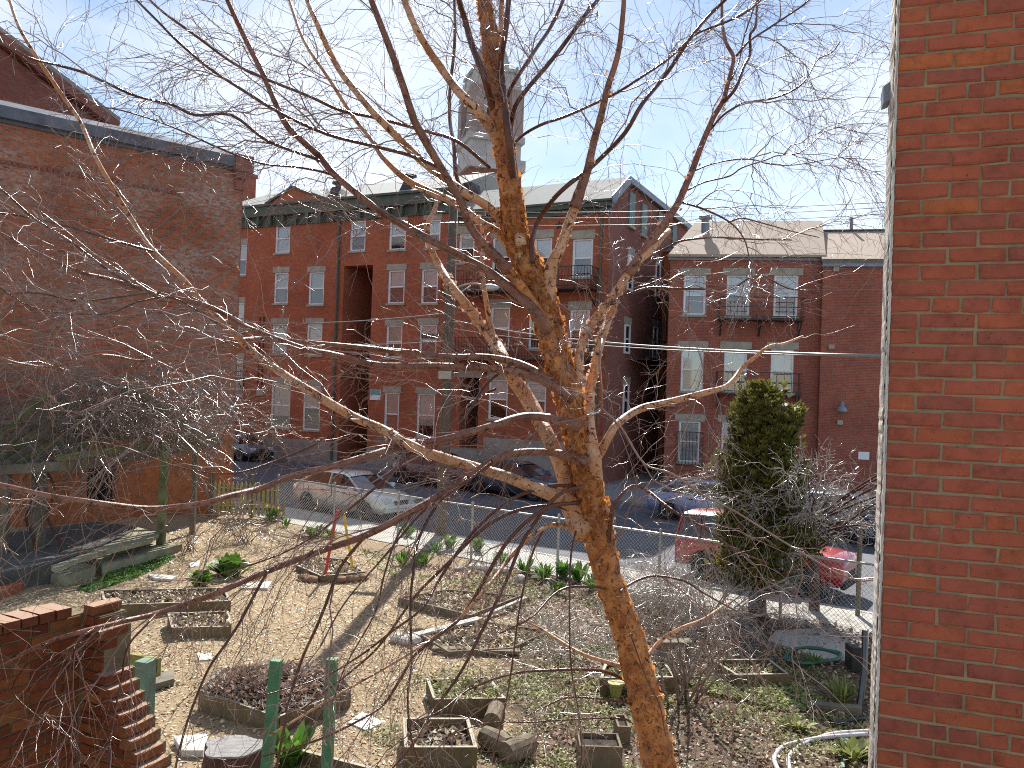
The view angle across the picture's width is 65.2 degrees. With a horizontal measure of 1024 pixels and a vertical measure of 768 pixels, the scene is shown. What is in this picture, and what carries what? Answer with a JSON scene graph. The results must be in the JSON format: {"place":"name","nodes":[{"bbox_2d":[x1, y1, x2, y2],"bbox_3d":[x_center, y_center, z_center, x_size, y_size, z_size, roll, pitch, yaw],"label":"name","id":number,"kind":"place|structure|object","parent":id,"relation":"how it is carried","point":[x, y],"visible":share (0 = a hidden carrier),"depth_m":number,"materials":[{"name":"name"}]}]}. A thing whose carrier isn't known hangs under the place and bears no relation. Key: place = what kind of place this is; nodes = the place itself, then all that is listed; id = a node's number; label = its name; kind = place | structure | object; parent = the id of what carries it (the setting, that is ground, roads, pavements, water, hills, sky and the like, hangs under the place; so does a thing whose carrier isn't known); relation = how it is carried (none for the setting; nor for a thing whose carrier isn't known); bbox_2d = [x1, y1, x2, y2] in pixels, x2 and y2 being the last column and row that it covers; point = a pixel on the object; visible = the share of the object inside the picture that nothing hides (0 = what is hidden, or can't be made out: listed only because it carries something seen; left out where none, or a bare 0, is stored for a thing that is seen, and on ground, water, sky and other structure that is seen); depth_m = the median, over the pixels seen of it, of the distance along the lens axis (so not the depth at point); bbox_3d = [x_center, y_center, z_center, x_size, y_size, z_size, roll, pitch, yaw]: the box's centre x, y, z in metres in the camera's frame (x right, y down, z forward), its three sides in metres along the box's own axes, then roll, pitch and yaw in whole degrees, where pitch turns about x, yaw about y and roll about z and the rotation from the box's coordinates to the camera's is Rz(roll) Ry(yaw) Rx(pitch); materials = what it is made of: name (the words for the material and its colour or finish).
{"place":"outdoors","nodes":[
{"label":"outdoors","id":0,"kind":"place"},
{"bbox_2d":[0,512,871,767],"bbox_3d":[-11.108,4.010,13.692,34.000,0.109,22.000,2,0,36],"label":"garden ground","id":1,"kind":"structure","parent":0,"point":[151,524],"depth_m":12.81,"materials":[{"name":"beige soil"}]},
{"bbox_2d":[0,598,174,767],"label":"brick wall","id":2,"kind":"structure","parent":1,"relation":"on","point":[41,624],"depth_m":4.99,"materials":[{"name":"red brick"}]},
{"bbox_2d":[0,522,181,599],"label":"deck","id":3,"kind":"structure","parent":1,"relation":"on","point":[146,549],"depth_m":17.64,"materials":[{"name":"wood"}]},
{"bbox_2d":[0,381,223,552],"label":"pergola","id":4,"kind":"object","parent":1,"relation":"on","point":[53,467],"visible":0.56,"depth_m":18.29,"materials":[{"name":"brown wood"}]},
{"bbox_2d":[77,554,174,591],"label":"moss","id":5,"kind":"object","parent":1,"relation":"on","point":[128,572],"visible":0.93,"depth_m":17.27,"materials":[{"name":"green plant"}]},
{"bbox_2d":[130,652,160,714],"bbox_3d":[-2.856,3.201,6.023,0.298,2.279,0.150,2,0,17],"label":"gate post","id":6,"kind":"object","parent":1,"relation":"on","point":[137,659],"visible":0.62,"depth_m":5.97,"materials":[{"name":"green paint"}]},
{"bbox_2d":[97,586,230,616],"bbox_3d":[-6.534,3.978,15.015,2.526,0.504,1.327,2,0,-12],"label":"raised bed","id":7,"kind":"object","parent":1,"relation":"on","point":[136,608],"visible":0.68,"depth_m":14.83,"materials":[{"name":"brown wood"}]},
{"bbox_2d":[0,294,329,554],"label":"bare vine","id":8,"kind":"object","parent":1,"relation":"on","point":[132,407],"visible":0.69,"depth_m":18.74,"materials":[{"name":"plant"}]},
{"bbox_2d":[174,734,207,756],"bbox_3d":[-3.756,4.205,9.282,0.388,0.080,0.450,2,0,-14],"label":"paving slab","id":9,"kind":"object","parent":1,"relation":"on","point":[191,745],"depth_m":9.25,"materials":[{"name":"concrete"}]},
{"bbox_2d":[163,610,232,638],"bbox_3d":[-5.315,4.054,13.546,1.170,0.415,1.228,2,0,-17],"label":"raised bed","id":10,"kind":"object","parent":1,"relation":"on","point":[227,629],"visible":0.73,"depth_m":13.34,"materials":[{"name":"brown wood"}]},
{"bbox_2d":[156,507,249,557],"bbox_3d":[-7.721,3.700,19.611,1.712,1.799,1.998,2,0,22],"label":"bare shrub","id":11,"kind":"object","parent":1,"relation":"on","point":[193,537],"visible":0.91,"depth_m":19.57,"materials":[{"name":"plant"}]},
{"bbox_2d":[205,552,255,576],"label":"leafy plant","id":12,"kind":"object","parent":1,"relation":"on","point":[225,559],"visible":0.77,"depth_m":17.16,"materials":[{"name":"green plant"}]},
{"bbox_2d":[201,735,262,767],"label":"tree stump","id":13,"kind":"object","parent":1,"relation":"on","point":[230,747],"visible":0.81,"depth_m":8.41,"materials":[{"name":"grey wood"}]},
{"bbox_2d":[198,482,295,550],"bbox_3d":[-7.018,3.533,21.061,2.718,1.891,2.311,2,0,11],"label":"bare shrub","id":14,"kind":"object","parent":1,"relation":"on","point":[245,523],"visible":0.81,"depth_m":21.08,"materials":[{"name":"brown plant"}]},
{"bbox_2d":[209,472,285,518],"bbox_3d":[-8.279,3.517,24.987,2.446,1.400,0.130,2,0,7],"label":"picket fence","id":15,"kind":"object","parent":1,"relation":"on","point":[223,489],"visible":0.56,"depth_m":24.93,"materials":[{"name":"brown wood"}]},
{"bbox_2d":[260,658,282,767],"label":"green post","id":16,"kind":"object","parent":1,"relation":"on","point":[273,678],"visible":0.92,"depth_m":7.02,"materials":[{"name":"paint"}]},
{"bbox_2d":[193,648,363,730],"bbox_3d":[-3.132,3.978,10.778,2.242,0.682,1.979,2,0,31],"label":"raised bed","id":17,"kind":"object","parent":1,"relation":"on","point":[240,693],"visible":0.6,"depth_m":10.29,"materials":[{"name":"brown wood"}]},
{"bbox_2d":[274,720,317,767],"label":"leafy plant","id":18,"kind":"object","parent":1,"relation":"on","point":[299,738],"visible":0.64,"depth_m":8.89,"materials":[{"name":"green plant"}]},
{"bbox_2d":[293,556,364,582],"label":"raised bed","id":19,"kind":"object","parent":1,"relation":"on","point":[334,565],"visible":0.7,"depth_m":18.02,"materials":[{"name":"brown wood"}]},
{"bbox_2d":[321,657,337,767],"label":"green post","id":20,"kind":"object","parent":1,"relation":"on","point":[327,752],"visible":0.69,"depth_m":7.04,"materials":[{"name":"paint"}]},
{"bbox_2d":[299,749,374,767],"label":"plank","id":21,"kind":"object","parent":1,"relation":"on","point":[316,762],"visible":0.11,"depth_m":8.85,"materials":[{"name":"brown wood"}]},
{"bbox_2d":[401,717,477,767],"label":"raised bed","id":22,"kind":"object","parent":1,"relation":"on","point":[464,753],"visible":0.73,"depth_m":9.16,"materials":[{"name":"brown wood"}]},
{"bbox_2d":[0,0,891,767],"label":"river birch","id":23,"kind":"object","parent":1,"relation":"on","point":[578,496],"visible":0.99,"depth_m":5.59,"materials":[{"name":"brown plant"}]},
{"bbox_2d":[398,588,520,619],"bbox_3d":[-0.975,4.239,15.893,1.987,0.360,1.919,2,0,37],"label":"raised bed","id":24,"kind":"object","parent":1,"relation":"on","point":[461,601],"visible":0.65,"depth_m":15.62,"materials":[{"name":"brown wood"}]},
{"bbox_2d":[426,675,504,718],"bbox_3d":[-0.640,4.189,10.783,0.970,0.424,0.822,2,0,-12],"label":"raised bed","id":25,"kind":"object","parent":1,"relation":"on","point":[493,691],"visible":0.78,"depth_m":10.54,"materials":[{"name":"brown wood"}]},
{"bbox_2d":[421,618,544,656],"bbox_3d":[-0.422,4.245,13.591,2.174,0.358,1.646,2,0,-40],"label":"raised bed","id":26,"kind":"object","parent":1,"relation":"on","point":[461,637],"visible":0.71,"depth_m":13.45,"materials":[{"name":"brown wood"}]},
{"bbox_2d":[483,700,504,728],"bbox_3d":[-0.221,4.232,10.280,0.235,0.235,0.537,2,0,8],"label":"log","id":27,"kind":"object","parent":1,"relation":"on","point":[493,709],"visible":0.7,"depth_m":10.04,"materials":[{"name":"brown wood"}]},
{"bbox_2d":[477,725,512,754],"bbox_3d":[-0.184,4.229,9.459,0.410,0.262,0.262,2,0,44],"label":"log","id":28,"kind":"object","parent":1,"relation":"on","point":[484,730],"visible":0.63,"depth_m":9.41,"materials":[{"name":"brown wood"}]},
{"bbox_2d":[360,549,635,616],"bbox_3d":[-0.911,4.331,17.866,8.134,0.156,2.440,2,0,40],"label":"ground cover","id":29,"kind":"object","parent":1,"relation":"on","point":[394,573],"visible":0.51,"depth_m":17.29,"materials":[{"name":"green plant"}]},
{"bbox_2d":[497,733,536,765],"bbox_3d":[0.069,4.237,9.293,0.267,0.267,0.403,2,0,45],"label":"log","id":30,"kind":"object","parent":1,"relation":"on","point":[502,754],"visible":0.85,"depth_m":9.19,"materials":[{"name":"brown wood"}]},
{"bbox_2d":[237,524,850,663],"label":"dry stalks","id":31,"kind":"object","parent":1,"relation":"on","point":[535,599],"visible":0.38,"depth_m":16.07,"materials":[{"name":"brown plant"}]},
{"bbox_2d":[495,588,617,670],"bbox_3d":[0.762,4.254,13.282,2.763,1.906,3.083,2,0,0],"label":"bare shrub","id":32,"kind":"object","parent":1,"relation":"on","point":[579,635],"visible":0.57,"depth_m":13.28,"materials":[{"name":"plant"}]},
{"bbox_2d":[276,474,873,637],"bbox_3d":[-0.030,3.703,19.164,17.780,1.510,0.080,2,0,36],"label":"chain link fence","id":33,"kind":"object","parent":1,"relation":"on","point":[398,506],"visible":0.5,"depth_m":18.48,"materials":[{"name":"metal"}]},
{"bbox_2d":[576,732,622,767],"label":"planter box","id":34,"kind":"object","parent":1,"relation":"on","point":[605,754],"visible":0.88,"depth_m":9.08,"materials":[{"name":"brown wood"}]},
{"bbox_2d":[361,629,869,767],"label":"ground cover","id":35,"kind":"object","parent":1,"relation":"on","point":[830,743],"visible":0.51,"depth_m":10.81,"materials":[{"name":"green plant"}]},
{"bbox_2d":[613,714,630,744],"bbox_3d":[1.371,4.324,9.987,0.159,0.260,0.404,2,0,0],"label":"planter box","id":36,"kind":"object","parent":1,"relation":"on","point":[620,727],"visible":0.66,"depth_m":9.79,"materials":[{"name":"brown wood"}]},
{"bbox_2d":[600,662,674,694],"bbox_3d":[1.794,4.328,11.790,1.158,0.320,0.667,2,0,-6],"label":"raised bed","id":37,"kind":"object","parent":1,"relation":"on","point":[669,684],"visible":0.28,"depth_m":11.53,"materials":[{"name":"brown wood"}]},
{"bbox_2d":[415,563,871,767],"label":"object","id":38,"kind":"object","parent":1,"relation":"on","point":[760,730],"visible":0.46,"depth_m":11.50,"materials":[{"name":"brown plant"}]},
{"bbox_2d":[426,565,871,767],"bbox_3d":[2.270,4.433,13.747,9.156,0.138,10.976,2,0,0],"label":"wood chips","id":39,"kind":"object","parent":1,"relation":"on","point":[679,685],"visible":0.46,"depth_m":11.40,"materials":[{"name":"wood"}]},
{"bbox_2d":[581,545,731,617],"bbox_3d":[2.892,4.191,16.207,3.036,2.159,3.074,2,0,0],"label":"bare shrub","id":40,"kind":"object","parent":1,"relation":"on","point":[647,582],"visible":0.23,"depth_m":15.95,"materials":[{"name":"plant"}]},
{"bbox_2d":[588,553,773,707],"bbox_3d":[2.337,3.518,11.172,2.734,2.395,2.407,2,0,0],"label":"bare shrub","id":41,"kind":"object","parent":1,"relation":"on","point":[684,691],"visible":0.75,"depth_m":11.03,"materials":[{"name":"brown plant"}]},
{"bbox_2d":[588,529,862,670],"bbox_3d":[3.755,3.950,14.613,4.818,2.435,4.982,2,0,0],"label":"bare shrub","id":42,"kind":"object","parent":1,"relation":"on","point":[660,597],"visible":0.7,"depth_m":14.12,"materials":[{"name":"plant"}]},
{"bbox_2d":[712,659,789,687],"bbox_3d":[3.591,4.386,12.091,0.950,0.325,0.672,2,0,-7],"label":"raised bed","id":43,"kind":"object","parent":1,"relation":"on","point":[776,675],"visible":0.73,"depth_m":12.04,"materials":[{"name":"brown wood"}]},
{"bbox_2d":[680,674,826,711],"bbox_3d":[3.429,4.378,11.447,2.014,0.143,1.320,2,0,0],"label":"ground cover","id":44,"kind":"object","parent":1,"relation":"on","point":[783,698],"visible":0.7,"depth_m":11.40,"materials":[{"name":"green plant"}]},
{"bbox_2d":[769,712,817,732],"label":"weed","id":45,"kind":"object","parent":1,"relation":"on","point":[800,724],"visible":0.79,"depth_m":10.38,"materials":[{"name":"green plant"}]},
{"bbox_2d":[768,627,861,662],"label":"paving slab","id":46,"kind":"structure","parent":1,"relation":"on","point":[825,654],"depth_m":13.99,"materials":[{"name":"concrete"}]},
{"bbox_2d":[782,646,842,664],"bbox_3d":[4.906,4.449,13.141,1.199,0.032,0.735,2,0,-23],"label":"garden hose","id":47,"kind":"object","parent":46,"relation":"on","point":[785,657],"visible":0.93,"depth_m":13.01,"materials":[{"name":"rubber"}]},
{"bbox_2d":[772,732,868,767],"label":"garden hose","id":48,"kind":"object","parent":1,"relation":"on","point":[848,735],"visible":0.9,"depth_m":10.01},
{"bbox_2d":[807,700,861,715],"bbox_3d":[4.423,4.450,10.984,0.698,0.110,0.130,2,0,8],"label":"log","id":49,"kind":"object","parent":1,"relation":"on","point":[836,707],"visible":0.8,"depth_m":10.93,"materials":[{"name":"grey wood"}]},
{"bbox_2d":[817,674,865,703],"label":"grass clump","id":50,"kind":"object","parent":1,"relation":"on","point":[842,692],"visible":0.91,"depth_m":11.33,"materials":[{"name":"green plant"}]},
{"bbox_2d":[824,735,868,760],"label":"weed","id":51,"kind":"object","parent":1,"relation":"on","point":[853,748],"visible":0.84,"depth_m":9.60,"materials":[{"name":"green plant"}]},
{"bbox_2d":[845,642,870,673],"bbox_3d":[5.472,4.360,12.667,0.300,0.450,0.270,2,0,0],"label":"utility box","id":52,"kind":"object","parent":1,"relation":"on","point":[852,664],"visible":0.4,"depth_m":12.53,"materials":[{"name":"black metal"}]},
{"bbox_2d":[856,630,868,711],"bbox_3d":[4.929,4.042,11.234,0.114,1.101,0.440,2,0,32],"label":"fence post","id":53,"kind":"object","parent":1,"relation":"on","point":[863,675],"visible":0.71,"depth_m":11.21,"materials":[{"name":"metal"}]},
{"bbox_2d":[868,0,1023,767],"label":"brick wall","id":54,"kind":"structure","parent":1,"relation":"on","point":[947,674],"depth_m":3.33,"materials":[{"name":"brick"}]},
{"bbox_2d":[0,0,891,229],"label":"sky","id":55,"kind":"structure","parent":0,"point":[666,133],"materials":[{"name":"blue"}]},
{"bbox_2d":[233,499,872,639],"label":"pavement","id":56,"kind":"structure","parent":0,"point":[825,612],"depth_m":19.98,"materials":[{"name":"concrete"}]},
{"bbox_2d":[421,206,499,535],"bbox_3d":[-1.491,-0.370,22.794,2.376,9.698,0.654,2,0,24],"label":"utility pole","id":57,"kind":"object","parent":56,"relation":"on","point":[445,422],"visible":0.51,"depth_m":23.01,"materials":[{"name":"brown wood"}]},
{"bbox_2d":[454,328,880,357],"bbox_3d":[1.263,-0.990,16.506,0.017,1.235,15.524,2,0,-24],"label":"cable","id":58,"kind":"object","parent":57,"relation":"attached to","point":[705,351],"visible":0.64,"depth_m":12.21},
{"bbox_2d":[455,320,880,356],"bbox_3d":[1.151,-1.123,16.307,0.030,1.518,15.838,2,0,-23],"label":"cable","id":59,"kind":"object","parent":57,"relation":"attached to","point":[830,354],"visible":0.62,"depth_m":11.30,"materials":[{"name":"metal"}]},
{"bbox_2d":[704,376,826,614],"bbox_3d":[5.063,2.218,15.911,2.368,4.780,2.546,2,0,0],"label":"evergreen tree","id":60,"kind":"object","parent":56,"relation":"on","point":[764,417],"visible":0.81,"depth_m":15.40,"materials":[{"name":"green plant"}]},
{"bbox_2d":[654,436,877,611],"bbox_3d":[5.701,2.500,15.936,6.129,4.272,6.762,2,0,0],"label":"bare tree","id":61,"kind":"object","parent":56,"relation":"on","point":[811,511],"visible":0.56,"depth_m":15.31,"materials":[{"name":"grey plant"}]},
{"bbox_2d":[855,505,863,615],"bbox_3d":[6.928,3.521,15.960,0.092,2.200,0.092,2,0,-22],"label":"fence end post","id":62,"kind":"object","parent":56,"relation":"on","point":[859,554],"visible":0.65,"depth_m":15.92,"materials":[{"name":"grey metal"}]},
{"bbox_2d":[233,456,874,611],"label":"road","id":63,"kind":"structure","parent":0,"point":[642,518],"depth_m":26.33,"materials":[{"name":"grey asphalt"}]},
{"bbox_2d":[234,431,273,460],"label":"parked car","id":64,"kind":"object","parent":63,"relation":"on","point":[251,445],"visible":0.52,"depth_m":43.42,"materials":[{"name":"grey paint"}]},
{"bbox_2d":[293,469,415,520],"bbox_3d":[-5.389,3.671,27.235,4.610,1.442,2.085,2,0,36],"label":"parked car","id":65,"kind":"object","parent":63,"relation":"on","point":[327,476],"visible":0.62,"depth_m":26.64,"materials":[{"name":"white paint"}]},
{"bbox_2d":[391,450,464,485],"bbox_3d":[-3.224,3.755,35.642,4.560,1.512,2.085,2,0,36],"label":"parked car","id":66,"kind":"object","parent":63,"relation":"on","point":[422,466],"visible":0.41,"depth_m":35.35,"materials":[{"name":"brown paint"}]},
{"bbox_2d":[464,459,557,500],"bbox_3d":[0.224,3.890,33.094,4.610,1.442,2.085,2,0,36],"label":"parked car","id":67,"kind":"object","parent":63,"relation":"on","point":[533,471],"visible":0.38,"depth_m":32.55,"materials":[{"name":"paint"}]},
{"bbox_2d":[234,498,872,613],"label":"kerb","id":68,"kind":"structure","parent":63,"relation":"on","point":[846,608],"depth_m":20.43,"materials":[{"name":"concrete"}]},
{"bbox_2d":[646,478,733,519],"bbox_3d":[7.084,4.089,27.901,4.610,1.442,2.085,2,0,36],"label":"parked car","id":69,"kind":"object","parent":63,"relation":"on","point":[650,504],"visible":0.34,"depth_m":27.93,"materials":[{"name":"blue paint"}]},
{"bbox_2d":[675,508,856,599],"bbox_3d":[5.974,3.914,18.904,3.968,1.616,1.943,2,0,36],"label":"parked car","id":70,"kind":"object","parent":63,"relation":"on","point":[692,531],"visible":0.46,"depth_m":18.80,"materials":[{"name":"red paint"}]},
{"bbox_2d":[799,488,875,540],"bbox_3d":[10.801,4.162,25.156,4.560,1.512,2.085,2,0,36],"label":"parked car","id":71,"kind":"object","parent":63,"relation":"on","point":[872,512],"visible":0.04,"depth_m":24.55,"materials":[{"name":"blue paint"}]},
{"bbox_2d":[257,455,874,506],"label":"pavement","id":72,"kind":"structure","parent":0,"point":[644,478],"depth_m":38.94,"materials":[{"name":"concrete"}]},
{"bbox_2d":[235,172,499,465],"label":"row house","id":73,"kind":"structure","parent":72,"relation":"on","point":[327,298],"depth_m":44.54,"materials":[{"name":"red brick"}]},
{"bbox_2d":[270,377,290,429],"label":"window","id":74,"kind":"structure","parent":73,"relation":"in","point":[284,409],"depth_m":46.02,"materials":[{"name":"glass"}]},
{"bbox_2d":[272,267,289,304],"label":"window","id":75,"kind":"structure","parent":73,"relation":"in","point":[283,284],"depth_m":46.13,"materials":[{"name":"glass"}]},
{"bbox_2d":[273,226,289,254],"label":"window","id":76,"kind":"structure","parent":73,"relation":"in","point":[282,234],"depth_m":46.20,"materials":[{"name":"glass"}]},
{"bbox_2d":[300,379,321,431],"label":"window","id":77,"kind":"structure","parent":73,"relation":"in","point":[315,384],"depth_m":45.05,"materials":[{"name":"glass"}]},
{"bbox_2d":[304,318,323,356],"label":"window","id":78,"kind":"structure","parent":73,"relation":"in","point":[318,326],"depth_m":45.01,"materials":[{"name":"glass"}]},
{"bbox_2d":[306,266,325,306],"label":"window","id":79,"kind":"structure","parent":73,"relation":"in","point":[316,278],"depth_m":45.05,"materials":[{"name":"glass"}]},
{"bbox_2d":[381,386,400,436],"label":"window","id":80,"kind":"structure","parent":73,"relation":"in","point":[392,401],"depth_m":42.71,"materials":[{"name":"glass"}]},
{"bbox_2d":[384,320,403,359],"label":"window","id":81,"kind":"structure","parent":73,"relation":"in","point":[390,340],"depth_m":42.70,"materials":[{"name":"glass"}]},
{"bbox_2d":[385,264,406,304],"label":"window","id":82,"kind":"structure","parent":73,"relation":"in","point":[397,271],"depth_m":42.72,"materials":[{"name":"glass"}]},
{"bbox_2d":[387,216,407,251],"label":"window","id":83,"kind":"structure","parent":73,"relation":"in","point":[399,234],"depth_m":42.80,"materials":[{"name":"glass"}]},
{"bbox_2d":[414,387,436,438],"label":"window","id":84,"kind":"structure","parent":73,"relation":"in","point":[423,398],"depth_m":41.78,"materials":[{"name":"glass"}]},
{"bbox_2d":[417,318,438,358],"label":"window","id":85,"kind":"structure","parent":73,"relation":"in","point":[423,321],"depth_m":41.78,"materials":[{"name":"glass"}]},
{"bbox_2d":[419,262,437,304],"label":"window","id":86,"kind":"structure","parent":73,"relation":"in","point":[425,267],"depth_m":41.83,"materials":[{"name":"glass"}]},
{"bbox_2d":[453,13,525,180],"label":"church tower","id":87,"kind":"structure","parent":72,"relation":"on","point":[479,147],"depth_m":92.49,"materials":[{"name":"stone"}]},
{"bbox_2d":[441,175,691,482],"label":"row house","id":88,"kind":"structure","parent":72,"relation":"on","point":[641,322],"depth_m":39.52,"materials":[{"name":"red brick"}]},
{"bbox_2d":[486,372,507,420],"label":"window","id":89,"kind":"structure","parent":88,"relation":"in","point":[499,385],"depth_m":39.92,"materials":[{"name":"glass"}]},
{"bbox_2d":[488,299,511,350],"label":"window","id":90,"kind":"structure","parent":88,"relation":"in","point":[498,317],"depth_m":39.89,"materials":[{"name":"glass"}]},
{"bbox_2d":[535,229,553,263],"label":"window","id":91,"kind":"structure","parent":88,"relation":"in","point":[544,246],"depth_m":38.88,"materials":[{"name":"glass"}]},
{"bbox_2d":[568,301,591,351],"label":"window","id":92,"kind":"structure","parent":88,"relation":"in","point":[588,307],"depth_m":37.97,"materials":[{"name":"glass"}]},
{"bbox_2d":[570,229,595,279],"bbox_3d":[3.371,-6.113,37.923,1.244,2.322,0.310,2,0,27],"label":"window","id":93,"kind":"structure","parent":88,"relation":"in","point":[582,249],"depth_m":37.97,"materials":[{"name":"glass"}]},
{"bbox_2d":[657,248,672,468],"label":"brick wing","id":94,"kind":"structure","parent":72,"relation":"on","point":[666,268],"depth_m":44.92,"materials":[{"name":"brick"}]},
{"bbox_2d":[662,214,825,487],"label":"row house","id":95,"kind":"structure","parent":72,"relation":"on","point":[799,374],"depth_m":38.22,"materials":[{"name":"brick"}]},
{"bbox_2d":[675,414,704,464],"bbox_3d":[8.525,2.645,38.472,1.420,2.403,0.310,2,0,10],"label":"window","id":96,"kind":"structure","parent":95,"relation":"in","point":[696,426],"depth_m":38.51,"materials":[{"name":"white glass"}]},
{"bbox_2d":[677,341,708,392],"bbox_3d":[8.667,-0.811,38.487,1.450,2.498,0.310,2,0,10],"label":"window","id":97,"kind":"structure","parent":95,"relation":"in","point":[693,362],"depth_m":38.54,"materials":[{"name":"grey glass"}]},
{"bbox_2d":[680,268,710,316],"bbox_3d":[8.793,-4.392,38.506,1.450,2.347,0.310,2,0,10],"label":"window","id":98,"kind":"structure","parent":95,"relation":"in","point":[701,271],"depth_m":38.52,"materials":[{"name":"glass"}]},
{"bbox_2d":[720,341,751,392],"bbox_3d":[10.644,-0.774,38.144,1.461,2.480,0.310,2,0,10],"label":"window","id":99,"kind":"structure","parent":95,"relation":"in","point":[739,359],"depth_m":38.18,"materials":[{"name":"glass"}]},
{"bbox_2d":[723,268,754,317],"bbox_3d":[10.786,-4.323,38.160,1.490,2.391,0.310,2,0,10],"label":"window","id":100,"kind":"structure","parent":95,"relation":"in","point":[735,280],"depth_m":38.19,"materials":[{"name":"glass"}]},
{"bbox_2d":[767,342,798,394],"bbox_3d":[12.744,-0.737,37.780,1.440,2.460,0.310,2,0,10],"label":"window","id":101,"kind":"structure","parent":95,"relation":"in","point":[778,364],"depth_m":37.81,"materials":[{"name":"glass"}]},
{"bbox_2d":[770,268,803,317],"bbox_3d":[12.927,-4.282,37.788,1.498,2.372,0.310,2,0,10],"label":"window","id":102,"kind":"structure","parent":95,"relation":"in","point":[796,272],"depth_m":37.82,"materials":[{"name":"grey glass"}]},
{"bbox_2d":[815,217,884,494],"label":"row house","id":103,"kind":"structure","parent":72,"relation":"on","point":[848,407],"depth_m":36.75,"materials":[{"name":"brick"}]},
{"label":"terrain","id":104,"kind":"structure","parent":0,"visible":0},
{"bbox_2d":[0,27,120,125],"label":"brick building","id":105,"kind":"structure","parent":104,"relation":"on","point":[17,88],"depth_m":29.36,"materials":[{"name":"brick"}]},
{"bbox_2d":[0,100,253,526],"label":"brick building","id":106,"kind":"structure","parent":104,"relation":"on","point":[24,138],"depth_m":23.68,"materials":[{"name":"red brick"}]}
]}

